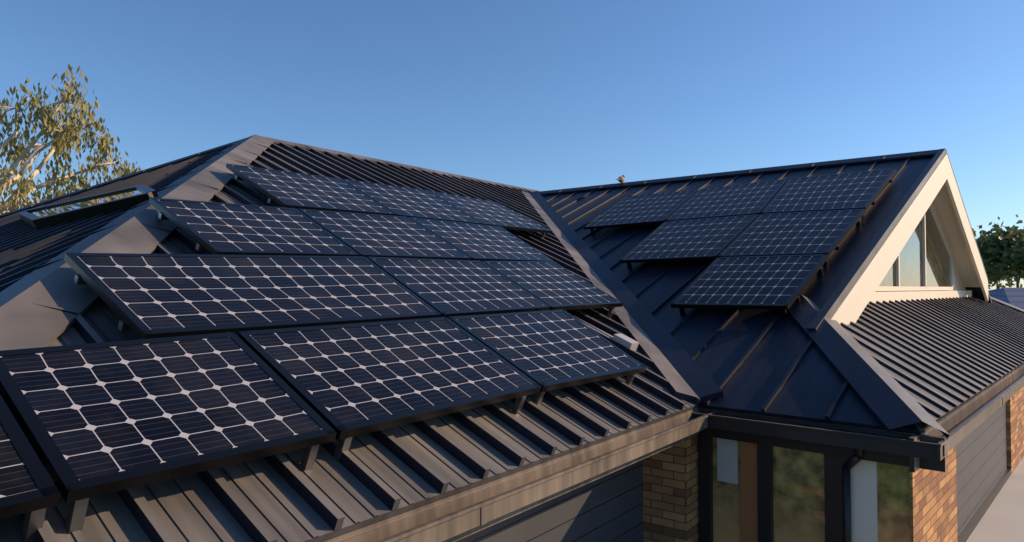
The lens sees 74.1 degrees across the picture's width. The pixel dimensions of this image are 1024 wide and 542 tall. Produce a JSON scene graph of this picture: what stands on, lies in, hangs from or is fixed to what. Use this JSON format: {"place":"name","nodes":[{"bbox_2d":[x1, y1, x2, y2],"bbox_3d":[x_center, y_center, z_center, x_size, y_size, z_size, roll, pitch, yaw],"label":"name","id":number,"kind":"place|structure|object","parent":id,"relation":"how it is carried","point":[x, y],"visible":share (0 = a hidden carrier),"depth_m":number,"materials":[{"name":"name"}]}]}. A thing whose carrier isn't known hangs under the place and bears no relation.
{"place":"outdoors","nodes":[
{"label":"outdoors","id":0,"kind":"place"},
{"bbox_2d":[0,0,1023,289],"label":"sky","id":1,"kind":"structure","parent":0,"point":[540,95],"materials":[{"name":"blue"}]},
{"bbox_2d":[521,191,723,402],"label":"roof valley","id":2,"kind":"structure","parent":0,"point":[681,370],"depth_m":7.15,"materials":[{"name":"grey metal"}]},
{"bbox_2d":[717,438,738,484],"bbox_3d":[1.743,1.506,5.486,0.173,0.400,0.020,-1,-2,43],"label":"window blind","id":3,"kind":"object","parent":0,"point":[727,462],"visible":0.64,"depth_m":5.47,"materials":[{"name":"white fabric"}]},
{"bbox_2d":[740,441,757,541],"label":"curtain","id":4,"kind":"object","parent":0,"point":[748,494],"depth_m":5.35,"materials":[{"name":"brown fabric"}]},
{"bbox_2d":[643,387,1023,541],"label":"brick wall piers","id":5,"kind":"structure","parent":0,"point":[670,494],"depth_m":5.52,"materials":[{"name":"brown brick"}]},
{"bbox_2d":[849,458,877,541],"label":"porch rendered wall","id":6,"kind":"structure","parent":0,"point":[864,512],"depth_m":4.79,"materials":[{"name":"white paint"}]},
{"bbox_2d":[966,456,1023,541],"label":"driveway slab","id":7,"kind":"structure","parent":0,"point":[1002,520],"depth_m":6.59,"materials":[{"name":"concrete"}]},
{"bbox_2d":[984,263,1022,288],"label":"bush","id":8,"kind":"object","parent":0,"point":[991,276],"visible":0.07,"depth_m":75.87,"materials":[{"name":"plant"}]},
{"bbox_2d":[988,288,1023,309],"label":"neighbour roof","id":9,"kind":"structure","parent":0,"point":[1013,296],"depth_m":37.58,"materials":[{"name":"tile"}]},
{"bbox_3d":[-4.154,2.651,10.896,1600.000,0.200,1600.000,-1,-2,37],"label":"ground","id":10,"kind":"structure","parent":0,"visible":0},
{"bbox_2d":[0,63,140,213],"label":"foliage","id":11,"kind":"object","parent":10,"relation":"on","point":[45,116],"visible":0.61,"depth_m":26.64,"materials":[{"name":"green plant"}]},
{"bbox_2d":[456,402,1006,541],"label":"wall cladding","id":12,"kind":"structure","parent":10,"relation":"on","point":[608,508],"depth_m":5.33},
{"bbox_2d":[0,134,1023,436],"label":"roof cappings","id":13,"kind":"object","parent":12,"relation":"on","point":[44,304],"visible":0.6,"depth_m":5.13,"materials":[{"name":"grey metal"}]},
{"bbox_2d":[18,184,157,229],"bbox_3d":[-4.964,-0.675,7.624,4.328,0.521,0.864,-1,-2,37],"label":"skylight frame","id":14,"kind":"object","parent":13,"relation":"on","point":[88,212],"visible":0.75,"depth_m":6.82,"materials":[{"name":"black metal"}]},
{"bbox_2d":[29,189,142,216],"bbox_3d":[-4.961,-0.708,7.605,4.044,0.364,0.699,-1,-2,37],"label":"skylight glass","id":15,"kind":"object","parent":14,"relation":"in","point":[71,206],"visible":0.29,"depth_m":7.49,"materials":[{"name":"glass"}]},
{"bbox_2d":[0,147,226,291],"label":"roof","id":16,"kind":"structure","parent":13,"relation":"attached to","point":[26,248],"depth_m":6.42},
{"bbox_2d":[0,164,646,541],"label":"solar panels","id":17,"kind":"object","parent":13,"relation":"on","point":[311,314],"visible":0.99,"depth_m":3.90,"materials":[{"name":"glass"},{"name":"silicon solar cells"}]},
{"bbox_2d":[0,142,700,541],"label":"metal roof","id":18,"kind":"structure","parent":13,"relation":"attached to","point":[378,476],"depth_m":3.37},
{"bbox_2d":[569,313,638,350],"bbox_3d":[0.788,0.541,6.378,0.734,0.420,0.368,-1,-2,31],"label":"solar isolator","id":19,"kind":"object","parent":13,"relation":"on","point":[625,341],"visible":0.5,"depth_m":6.32,"materials":[{"name":"grey"}]},
{"bbox_2d":[616,175,624,182],"bbox_3d":[2.306,-1.958,14.367,0.126,0.180,0.370,-1,-2,37],"label":"bird","id":20,"kind":"object","parent":13,"relation":"on","point":[620,179],"visible":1,"depth_m":14.33},
{"bbox_2d":[542,156,933,433],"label":"metal roof","id":21,"kind":"structure","parent":13,"relation":"attached to","point":[768,362],"depth_m":6.92,"materials":[{"name":"grey metal"}]},
{"bbox_2d":[584,168,896,317],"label":"solar panels","id":22,"kind":"object","parent":21,"relation":"on","point":[772,245],"visible":1,"depth_m":8.88,"materials":[{"name":"black"}]},
{"bbox_2d":[830,153,987,324],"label":"gable barge boards","id":23,"kind":"object","parent":13,"relation":"attached to","point":[939,190],"visible":0.62,"depth_m":9.71,"materials":[{"name":"white wood"}]},
{"bbox_2d":[807,148,987,329],"bbox_3d":[5.923,-0.602,9.636,0.081,2.583,9.568,-1,-2,43],"label":"barge flashing","id":24,"kind":"object","parent":23,"relation":"on","point":[831,305],"visible":0.71,"depth_m":7.58,"materials":[{"name":"grey metal"}]},
{"bbox_2d":[875,202,965,291],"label":"gable wall","id":25,"kind":"structure","parent":13,"relation":"on","point":[958,284],"depth_m":12.59,"materials":[{"name":"white paint"}]},
{"bbox_2d":[868,203,971,302],"bbox_3d":[6.108,-0.438,10.307,0.140,1.929,8.727,-1,-2,43],"label":"gable window frame","id":26,"kind":"object","parent":25,"relation":"in","point":[898,292],"visible":0.46,"depth_m":10.62,"materials":[{"name":"white wood"}]},
{"bbox_2d":[879,208,949,286],"bbox_3d":[5.996,-0.557,10.176,0.008,1.638,5.586,-1,-2,43],"label":"gable window glass","id":27,"kind":"object","parent":26,"relation":"in","point":[937,266],"visible":0.35,"depth_m":10.63,"materials":[{"name":"clear glass"}]},
{"bbox_2d":[965,287,991,302],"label":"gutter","id":28,"kind":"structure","parent":13,"relation":"attached to","point":[977,292],"depth_m":13.51,"materials":[{"name":"metal"}]},
{"bbox_2d":[321,364,1023,541],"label":"fascia","id":29,"kind":"structure","parent":12,"relation":"attached to","point":[912,463],"depth_m":4.59,"materials":[{"name":"black metal"}]},
{"bbox_2d":[339,366,1023,541],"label":"gutters","id":30,"kind":"object","parent":12,"relation":"on","point":[448,520],"visible":0.87,"depth_m":4.36,"materials":[{"name":"black metal"}]},
{"bbox_2d":[841,295,1023,433],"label":"corrugated roof","id":31,"kind":"structure","parent":12,"relation":"on","point":[937,359],"depth_m":7.46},
{"bbox_2d":[699,435,1011,541],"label":"porch frames","id":32,"kind":"structure","parent":10,"relation":"on","point":[833,465],"depth_m":5.25,"materials":[{"name":"black metal"}]},
{"bbox_2d":[713,437,910,541],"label":"window glass","id":33,"kind":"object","parent":32,"relation":"in","point":[798,496],"depth_m":5.09,"materials":[{"name":"clear glass"}]},
{"bbox_2d":[842,449,862,541],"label":"downpipe","id":34,"kind":"object","parent":32,"relation":"attached to","point":[852,461],"visible":0.75,"depth_m":4.80,"materials":[{"name":"black metal"}]},
{"bbox_2d":[972,215,1023,287],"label":"tree foliage","id":35,"kind":"object","parent":10,"relation":"on","point":[990,245],"visible":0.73,"depth_m":68.01,"materials":[{"name":"green plant"}]},
{"bbox_2d":[997,237,1023,285],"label":"foliage","id":36,"kind":"object","parent":10,"relation":"on","point":[1020,251],"visible":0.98,"depth_m":64.07,"materials":[{"name":"green plant"}]}
]}

